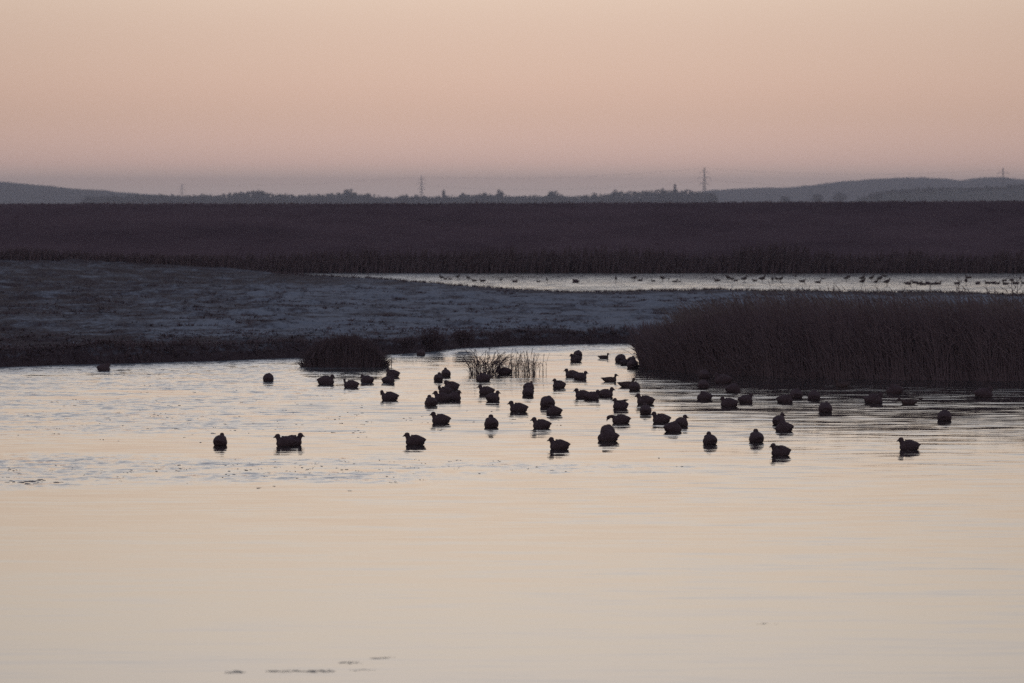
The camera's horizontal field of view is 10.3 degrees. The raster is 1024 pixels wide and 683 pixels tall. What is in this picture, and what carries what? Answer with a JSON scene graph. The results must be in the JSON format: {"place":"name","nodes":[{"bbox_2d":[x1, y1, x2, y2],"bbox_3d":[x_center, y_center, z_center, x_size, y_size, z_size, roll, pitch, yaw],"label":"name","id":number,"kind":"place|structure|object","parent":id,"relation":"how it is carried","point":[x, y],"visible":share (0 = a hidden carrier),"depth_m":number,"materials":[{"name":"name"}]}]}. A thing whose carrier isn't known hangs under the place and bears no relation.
{"place":"outdoors","nodes":[
{"label":"outdoors","id":0,"kind":"place"},
{"bbox_2d":[0,182,181,203],"bbox_3d":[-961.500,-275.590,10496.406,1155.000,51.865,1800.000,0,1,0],"label":"hills","id":1,"kind":"structure","parent":0,"point":[16,193],"depth_m":9967.00,"materials":[{"name":"grey"}]},
{"bbox_2d":[0,273,1023,682],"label":"water","id":2,"kind":"structure","parent":0,"point":[846,539],"depth_m":74.56,"materials":[{"name":"liquid"}]},
{"bbox_2d":[96,363,110,370],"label":"coot","id":3,"kind":"object","parent":2,"relation":"on","point":[103,367],"visible":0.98,"depth_m":143.06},
{"bbox_2d":[213,433,226,445],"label":"coot","id":4,"kind":"object","parent":2,"relation":"on","point":[220,439],"visible":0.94,"depth_m":98.87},
{"bbox_2d":[263,373,273,381],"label":"coot","id":5,"kind":"object","parent":2,"relation":"on","point":[268,377],"visible":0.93,"depth_m":134.55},
{"bbox_2d":[273,434,296,446],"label":"coot","id":6,"kind":"object","parent":2,"relation":"on","point":[285,441],"visible":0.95,"depth_m":98.54,"materials":[{"name":"black"}]},
{"bbox_2d":[289,433,304,444],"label":"coot","id":7,"kind":"object","parent":2,"relation":"on","point":[298,438],"visible":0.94,"depth_m":99.03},
{"bbox_2d":[269,670,333,672],"bbox_3d":[-1.883,2.966,51.143,0.668,0.012,0.336,0,1,0],"label":"floating weed","id":8,"kind":"object","parent":2,"relation":"on","point":[298,670],"visible":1,"depth_m":51.12,"materials":[{"name":"plant"}]},
{"bbox_2d":[316,374,334,383],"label":"coot","id":9,"kind":"object","parent":2,"relation":"on","point":[325,379],"visible":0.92,"depth_m":132.43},
{"bbox_2d":[0,389,682,487],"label":"floating debris","id":10,"kind":"object","parent":2,"relation":"on","point":[201,442],"visible":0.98,"depth_m":91.34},
{"bbox_2d":[292,332,398,367],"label":"rush tussock","id":11,"kind":"object","parent":2,"relation":"on","point":[348,352],"visible":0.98,"depth_m":146.17,"materials":[{"name":"plant"}]},
{"bbox_2d":[343,378,359,387],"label":"coot","id":12,"kind":"object","parent":2,"relation":"on","point":[351,384],"visible":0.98,"depth_m":129.98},
{"bbox_2d":[360,374,373,382],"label":"coot","id":13,"kind":"object","parent":2,"relation":"on","point":[367,379],"visible":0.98,"depth_m":133.50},
{"bbox_2d":[381,375,394,382],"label":"coot","id":14,"kind":"object","parent":2,"relation":"on","point":[387,379],"visible":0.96,"depth_m":133.50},
{"bbox_2d":[380,390,398,399],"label":"coot","id":15,"kind":"object","parent":2,"relation":"on","point":[389,395],"visible":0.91,"depth_m":121.69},
{"bbox_2d":[385,369,399,376],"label":"coot","id":16,"kind":"object","parent":2,"relation":"on","point":[395,373],"visible":0.87,"depth_m":138.11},
{"bbox_2d":[403,432,425,444],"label":"coot","id":17,"kind":"object","parent":2,"relation":"on","point":[415,440],"visible":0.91,"depth_m":99.12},
{"bbox_2d":[417,349,424,355],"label":"coot","id":18,"kind":"object","parent":2,"relation":"on","point":[420,352],"visible":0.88,"depth_m":157.25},
{"bbox_2d":[424,395,437,405],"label":"coot","id":19,"kind":"object","parent":2,"relation":"on","point":[430,401],"visible":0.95,"depth_m":118.42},
{"bbox_2d":[434,372,442,380],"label":"coot","id":20,"kind":"object","parent":2,"relation":"on","point":[438,377],"visible":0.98,"depth_m":134.78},
{"bbox_2d":[429,412,450,422],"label":"coot","id":21,"kind":"object","parent":2,"relation":"on","point":[440,418],"visible":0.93,"depth_m":108.90,"materials":[{"name":"black"}]},
{"bbox_2d":[432,391,451,400],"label":"coot","id":22,"kind":"object","parent":2,"relation":"on","point":[442,396],"visible":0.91,"depth_m":121.16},
{"bbox_2d":[438,385,452,393],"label":"coot","id":23,"kind":"object","parent":2,"relation":"on","point":[446,390],"visible":0.72,"depth_m":125.69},
{"bbox_2d":[441,368,450,376],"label":"coot","id":24,"kind":"object","parent":2,"relation":"on","point":[445,372],"visible":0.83,"depth_m":138.32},
{"bbox_2d":[443,380,459,389],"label":"coot","id":25,"kind":"object","parent":2,"relation":"on","point":[453,385],"visible":0.8,"depth_m":128.77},
{"bbox_2d":[449,390,461,400],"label":"coot","id":26,"kind":"object","parent":2,"relation":"on","point":[456,396],"visible":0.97,"depth_m":121.53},
{"bbox_2d":[450,348,516,374],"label":"sedge tuft","id":27,"kind":"object","parent":2,"relation":"on","point":[490,371],"visible":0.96,"depth_m":139.98,"materials":[{"name":"plant"}]},
{"bbox_2d":[476,372,490,380],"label":"coot","id":28,"kind":"object","parent":2,"relation":"on","point":[481,376],"visible":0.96,"depth_m":134.77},
{"bbox_2d":[477,384,494,393],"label":"coot","id":29,"kind":"object","parent":2,"relation":"on","point":[485,390],"visible":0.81,"depth_m":125.51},
{"bbox_2d":[484,414,498,427],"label":"coot","id":30,"kind":"object","parent":2,"relation":"on","point":[491,421],"visible":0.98,"depth_m":106.80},
{"bbox_2d":[485,390,500,400],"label":"coot","id":31,"kind":"object","parent":2,"relation":"on","point":[492,397],"visible":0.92,"depth_m":121.16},
{"bbox_2d":[497,366,511,373],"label":"coot","id":32,"kind":"object","parent":2,"relation":"on","point":[504,370],"visible":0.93,"depth_m":140.18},
{"bbox_2d":[495,348,522,373],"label":"sedge tuft","id":33,"kind":"object","parent":2,"relation":"on","point":[517,367],"visible":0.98,"depth_m":140.97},
{"bbox_2d":[507,401,528,411],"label":"coot","id":34,"kind":"object","parent":2,"relation":"on","point":[518,407],"visible":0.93,"depth_m":114.86,"materials":[{"name":"black"}]},
{"bbox_2d":[522,387,533,395],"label":"coot","id":35,"kind":"object","parent":2,"relation":"on","point":[527,391],"visible":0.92,"depth_m":124.57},
{"bbox_2d":[523,381,533,389],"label":"coot","id":36,"kind":"object","parent":2,"relation":"on","point":[528,384],"visible":0.61,"depth_m":128.21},
{"bbox_2d":[517,348,541,374],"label":"sedge tuft","id":37,"kind":"object","parent":2,"relation":"on","point":[532,369],"visible":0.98,"depth_m":139.99,"materials":[{"name":"plant"}]},
{"bbox_2d":[530,417,551,428],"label":"coot","id":38,"kind":"object","parent":2,"relation":"on","point":[541,424],"visible":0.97,"depth_m":106.41,"materials":[{"name":"black"}]},
{"bbox_2d":[540,395,554,406],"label":"coot","id":39,"kind":"object","parent":2,"relation":"on","point":[547,401],"visible":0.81,"depth_m":117.56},
{"bbox_2d":[546,405,562,414],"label":"coot","id":40,"kind":"object","parent":2,"relation":"on","point":[553,410],"visible":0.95,"depth_m":113.45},
{"bbox_2d":[547,437,569,449],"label":"coot","id":41,"kind":"object","parent":2,"relation":"on","point":[558,444],"visible":0.97,"depth_m":97.28,"materials":[{"name":"black"}]},
{"bbox_2d":[552,378,565,387],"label":"coot","id":42,"kind":"object","parent":2,"relation":"on","point":[559,384],"visible":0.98,"depth_m":129.76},
{"bbox_2d":[564,368,578,376],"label":"coot","id":43,"kind":"object","parent":2,"relation":"on","point":[570,373],"visible":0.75,"depth_m":137.88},
{"bbox_2d":[570,354,581,361],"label":"coot","id":44,"kind":"object","parent":2,"relation":"on","point":[576,358],"visible":0.97,"depth_m":151.56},
{"bbox_2d":[573,371,588,379],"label":"coot","id":45,"kind":"object","parent":2,"relation":"on","point":[580,376],"visible":0.94,"depth_m":136.10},
{"bbox_2d":[574,388,587,397],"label":"coot","id":46,"kind":"object","parent":2,"relation":"on","point":[580,393],"visible":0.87,"depth_m":123.12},
{"bbox_2d":[583,390,600,399],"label":"coot","id":47,"kind":"object","parent":2,"relation":"on","point":[591,395],"visible":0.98,"depth_m":122.05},
{"bbox_2d":[599,387,614,396],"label":"coot","id":48,"kind":"object","parent":2,"relation":"on","point":[606,393],"visible":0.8,"depth_m":123.84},
{"bbox_2d":[600,424,614,432],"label":"coot","id":49,"kind":"object","parent":2,"relation":"on","point":[609,427],"visible":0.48,"depth_m":103.03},
{"bbox_2d":[598,429,619,440],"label":"coot","id":50,"kind":"object","parent":2,"relation":"on","point":[607,435],"visible":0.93,"depth_m":100.64,"materials":[{"name":"black"}]},
{"bbox_2d":[601,374,618,381],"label":"duck","id":51,"kind":"object","parent":2,"relation":"on","point":[609,379],"visible":1,"depth_m":134.38},
{"bbox_2d":[606,414,630,422],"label":"coot","id":52,"kind":"object","parent":2,"relation":"on","point":[620,418],"visible":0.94,"depth_m":108.90,"materials":[{"name":"black"}]},
{"bbox_2d":[612,398,628,408],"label":"coot","id":53,"kind":"object","parent":2,"relation":"on","point":[620,404],"visible":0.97,"depth_m":116.60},
{"bbox_2d":[615,354,625,362],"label":"coot","id":54,"kind":"object","parent":2,"relation":"on","point":[619,358],"visible":0.72,"depth_m":150.73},
{"bbox_2d":[620,358,629,364],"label":"coot","id":55,"kind":"object","parent":2,"relation":"on","point":[624,362],"visible":0.78,"depth_m":148.37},
{"bbox_2d":[617,378,635,386],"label":"duck","id":56,"kind":"object","parent":2,"relation":"on","point":[625,384],"visible":0.74,"depth_m":130.61},
{"bbox_2d":[627,359,637,367],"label":"coot","id":57,"kind":"object","parent":2,"relation":"on","point":[632,363],"visible":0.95,"depth_m":145.51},
{"bbox_2d":[629,381,639,389],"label":"coot","id":58,"kind":"object","parent":2,"relation":"on","point":[635,385],"visible":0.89,"depth_m":128.18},
{"bbox_2d":[635,393,654,403],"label":"coot","id":59,"kind":"object","parent":2,"relation":"on","point":[646,399],"visible":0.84,"depth_m":119.27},
{"bbox_2d":[640,403,651,413],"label":"coot","id":60,"kind":"object","parent":2,"relation":"on","point":[645,408],"visible":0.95,"depth_m":113.75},
{"bbox_2d":[650,411,670,422],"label":"coot","id":61,"kind":"object","parent":2,"relation":"on","point":[661,418],"visible":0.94,"depth_m":109.18,"materials":[{"name":"black"}]},
{"bbox_2d":[663,421,681,431],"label":"coot","id":62,"kind":"object","parent":2,"relation":"on","point":[674,426],"visible":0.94,"depth_m":104.81,"materials":[{"name":"black"}]},
{"bbox_2d":[675,415,688,426],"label":"coot","id":63,"kind":"object","parent":2,"relation":"on","point":[682,421],"visible":0.73,"depth_m":107.23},
{"bbox_2d":[698,380,708,387],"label":"coot","id":64,"kind":"object","parent":2,"relation":"on","point":[703,383],"visible":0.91,"depth_m":129.57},
{"bbox_2d":[698,369,709,378],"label":"coot","id":65,"kind":"object","parent":2,"relation":"on","point":[704,373],"visible":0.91,"depth_m":136.96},
{"bbox_2d":[697,391,712,399],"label":"coot","id":66,"kind":"object","parent":2,"relation":"on","point":[703,395],"visible":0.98,"depth_m":121.86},
{"bbox_2d":[703,431,716,444],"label":"coot","id":67,"kind":"object","parent":2,"relation":"on","point":[709,438],"visible":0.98,"depth_m":99.34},
{"bbox_2d":[713,373,732,383],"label":"coot","id":68,"kind":"object","parent":2,"relation":"on","point":[723,379],"visible":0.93,"depth_m":133.06,"materials":[{"name":"black"}]},
{"bbox_2d":[719,396,738,406],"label":"coot","id":69,"kind":"object","parent":2,"relation":"on","point":[728,402],"visible":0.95,"depth_m":117.76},
{"bbox_2d":[725,383,740,392],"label":"coot","id":70,"kind":"object","parent":2,"relation":"on","point":[733,388],"visible":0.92,"depth_m":126.63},
{"bbox_2d":[738,393,753,402],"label":"coot","id":71,"kind":"object","parent":2,"relation":"on","point":[745,399],"visible":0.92,"depth_m":119.95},
{"bbox_2d":[749,429,763,442],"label":"coot","id":72,"kind":"object","parent":2,"relation":"on","point":[756,436],"visible":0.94,"depth_m":100.17,"materials":[{"name":"black"}]},
{"bbox_2d":[772,413,785,424],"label":"coot","id":73,"kind":"object","parent":2,"relation":"on","point":[777,419],"visible":0.73,"depth_m":108.19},
{"bbox_2d":[769,443,790,455],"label":"coot","id":74,"kind":"object","parent":2,"relation":"on","point":[779,450],"visible":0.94,"depth_m":94.85,"materials":[{"name":"black"}]},
{"bbox_2d":[775,421,793,430],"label":"coot","id":75,"kind":"object","parent":2,"relation":"on","point":[783,426],"visible":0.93,"depth_m":105.07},
{"bbox_2d":[776,393,793,402],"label":"coot","id":76,"kind":"object","parent":2,"relation":"on","point":[785,398],"visible":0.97,"depth_m":120.12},
{"bbox_2d":[790,388,802,397],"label":"coot","id":77,"kind":"object","parent":2,"relation":"on","point":[797,393],"visible":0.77,"depth_m":122.91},
{"bbox_2d":[808,390,819,399],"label":"coot","id":78,"kind":"object","parent":2,"relation":"on","point":[814,395],"visible":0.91,"depth_m":121.85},
{"bbox_2d":[619,279,1023,380],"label":"reed bed","id":79,"kind":"object","parent":2,"relation":"in","point":[942,340],"visible":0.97,"depth_m":137.35,"materials":[{"name":"plant"}]},
{"bbox_2d":[1010,273,1023,302],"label":"tall dead stem","id":80,"kind":"object","parent":79,"relation":"on","point":[1017,287],"visible":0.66,"depth_m":147.00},
{"bbox_2d":[818,402,831,412],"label":"coot","id":81,"kind":"object","parent":2,"relation":"on","point":[825,407],"visible":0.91,"depth_m":114.52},
{"bbox_2d":[863,392,883,403],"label":"coot","id":82,"kind":"object","parent":2,"relation":"on","point":[873,399],"visible":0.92,"depth_m":119.76,"materials":[{"name":"black"}]},
{"bbox_2d":[886,384,903,393],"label":"coot","id":83,"kind":"object","parent":2,"relation":"on","point":[894,389],"visible":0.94,"depth_m":125.68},
{"bbox_2d":[896,437,920,449],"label":"coot","id":84,"kind":"object","parent":2,"relation":"on","point":[909,444],"visible":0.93,"depth_m":97.06,"materials":[{"name":"black"}]},
{"bbox_2d":[895,398,922,404],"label":"duck","id":85,"kind":"object","parent":2,"relation":"on","point":[909,401],"visible":0.99,"depth_m":119.13},
{"bbox_2d":[937,410,951,420],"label":"coot","id":86,"kind":"object","parent":2,"relation":"on","point":[943,415],"visible":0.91,"depth_m":110.02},
{"bbox_2d":[973,386,993,397],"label":"coot","id":87,"kind":"object","parent":2,"relation":"on","point":[983,393],"visible":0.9,"depth_m":123.47,"materials":[{"name":"black"}]},
{"bbox_2d":[0,201,1023,272],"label":"embankment","id":88,"kind":"structure","parent":0,"point":[863,227],"depth_m":353.30,"materials":[{"name":"plant"}]},
{"bbox_2d":[0,239,1023,272],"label":"reeds","id":89,"kind":"object","parent":88,"relation":"on","point":[772,260],"visible":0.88,"depth_m":345.61,"materials":[{"name":"plant"}]},
{"bbox_2d":[0,200,1023,256],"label":"embankment grass","id":90,"kind":"structure","parent":88,"relation":"on","point":[743,202],"depth_m":358.88,"materials":[{"name":"plant"}]},
{"bbox_2d":[0,259,1023,366],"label":"field","id":91,"kind":"structure","parent":0,"point":[77,276],"depth_m":206.86,"materials":[{"name":"plant"}]},
{"bbox_2d":[396,336,420,349],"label":"dead weed","id":92,"kind":"object","parent":91,"relation":"on","point":[403,342],"visible":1,"depth_m":159.45,"materials":[{"name":"plant"}]},
{"bbox_2d":[414,326,448,347],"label":"dead weed","id":93,"kind":"object","parent":91,"relation":"on","point":[435,337],"visible":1,"depth_m":161.66,"materials":[{"name":"plant"}]},
{"bbox_2d":[450,328,478,347],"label":"dead weed","id":94,"kind":"object","parent":91,"relation":"on","point":[463,338],"visible":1,"depth_m":162.62,"materials":[{"name":"plant"}]},
{"bbox_2d":[0,0,1023,199],"label":"sky","id":95,"kind":"structure","parent":0,"point":[215,97],"materials":[{"name":"pink"}]},
{"bbox_2d":[661,177,1023,201],"bbox_3d":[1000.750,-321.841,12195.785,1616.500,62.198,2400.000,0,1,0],"label":"hills","id":96,"kind":"structure","parent":0,"point":[853,190],"depth_m":11594.95,"materials":[{"name":"grey"}]},
{"bbox_2d":[852,187,1023,201],"bbox_3d":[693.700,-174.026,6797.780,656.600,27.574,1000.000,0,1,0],"label":"hills","id":97,"kind":"structure","parent":0,"point":[958,195],"depth_m":6502.29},
{"bbox_2d":[857,183,1023,199],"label":"distant wood","id":98,"kind":"object","parent":97,"relation":"on","point":[990,188],"visible":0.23,"depth_m":6636.83,"materials":[{"name":"plant"}]},
{"bbox_3d":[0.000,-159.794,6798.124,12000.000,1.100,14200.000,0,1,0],"label":"ground","id":99,"kind":"structure","parent":0,"visible":0},
{"bbox_2d":[251,189,265,202],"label":"tree","id":100,"kind":"object","parent":99,"relation":"on","point":[256,197],"visible":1,"depth_m":6896.35,"materials":[{"name":"grey plant"}]},
{"bbox_2d":[343,189,354,203],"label":"tree","id":101,"kind":"object","parent":99,"relation":"on","point":[349,192],"visible":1,"depth_m":6896.33,"materials":[{"name":"grey plant"}]},
{"bbox_2d":[82,189,718,203],"bbox_3d":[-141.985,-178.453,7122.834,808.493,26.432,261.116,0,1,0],"label":"distant wood","id":102,"kind":"object","parent":99,"relation":"on","point":[635,197],"visible":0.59,"depth_m":7038.06,"materials":[{"name":"plant"}]},
{"bbox_2d":[441,190,446,203],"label":"tree","id":103,"kind":"object","parent":99,"relation":"on","point":[443,199],"visible":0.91,"depth_m":6896.79,"materials":[{"name":"plant"}]},
{"bbox_2d":[459,193,467,202],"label":"tree","id":104,"kind":"object","parent":99,"relation":"on","point":[463,198],"visible":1,"depth_m":6895.84,"materials":[{"name":"grey plant"}]},
{"bbox_2d":[478,192,488,202],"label":"tree","id":105,"kind":"object","parent":99,"relation":"on","point":[483,197],"visible":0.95,"depth_m":6894.97,"materials":[{"name":"grey plant"}]},
{"bbox_2d":[496,189,503,200],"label":"tree","id":106,"kind":"object","parent":99,"relation":"on","point":[500,194],"visible":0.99,"depth_m":7045.11,"materials":[{"name":"grey plant"}]},
{"bbox_2d":[547,191,558,202],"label":"tree","id":107,"kind":"object","parent":99,"relation":"on","point":[551,195],"visible":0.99,"depth_m":6895.39,"materials":[{"name":"grey plant"}]},
{"bbox_2d":[590,193,597,201],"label":"tree","id":108,"kind":"object","parent":99,"relation":"on","point":[593,198],"visible":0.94,"depth_m":6895.81,"materials":[{"name":"grey plant"}]},
{"bbox_2d":[612,190,619,200],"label":"tree","id":109,"kind":"object","parent":99,"relation":"on","point":[615,195],"visible":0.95,"depth_m":6896.35,"materials":[{"name":"grey plant"}]},
{"bbox_2d":[657,188,668,200],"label":"tree","id":110,"kind":"object","parent":99,"relation":"on","point":[664,195],"visible":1,"depth_m":6875.74,"materials":[{"name":"grey plant"}]},
{"bbox_2d":[672,184,677,202],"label":"tree","id":111,"kind":"object","parent":99,"relation":"on","point":[674,196],"visible":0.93,"depth_m":6846.78,"materials":[{"name":"plant"}]},
{"bbox_2d":[699,167,710,192],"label":"pylon","id":112,"kind":"object","parent":99,"relation":"on","point":[703,181],"visible":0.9,"depth_m":7396.65,"materials":[{"name":"metal"}]},
{"bbox_2d":[707,193,717,201],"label":"tree","id":113,"kind":"object","parent":99,"relation":"on","point":[713,197],"visible":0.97,"depth_m":6845.44,"materials":[{"name":"grey plant"}]},
{"bbox_2d":[780,196,789,201],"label":"tree","id":114,"kind":"object","parent":99,"relation":"on","point":[785,198],"visible":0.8,"depth_m":6695.98,"materials":[{"name":"grey plant"}]},
{"bbox_2d":[810,194,822,201],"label":"tree","id":115,"kind":"object","parent":99,"relation":"on","point":[817,198],"visible":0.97,"depth_m":6696.80,"materials":[{"name":"grey plant"}]},
{"bbox_2d":[832,192,847,201],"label":"tree","id":116,"kind":"object","parent":99,"relation":"on","point":[838,196],"visible":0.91,"depth_m":6694.42,"materials":[{"name":"grey plant"}]},
{"bbox_2d":[869,192,881,200],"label":"tree","id":117,"kind":"object","parent":99,"relation":"on","point":[876,196],"visible":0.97,"depth_m":6495.35,"materials":[{"name":"grey plant"}]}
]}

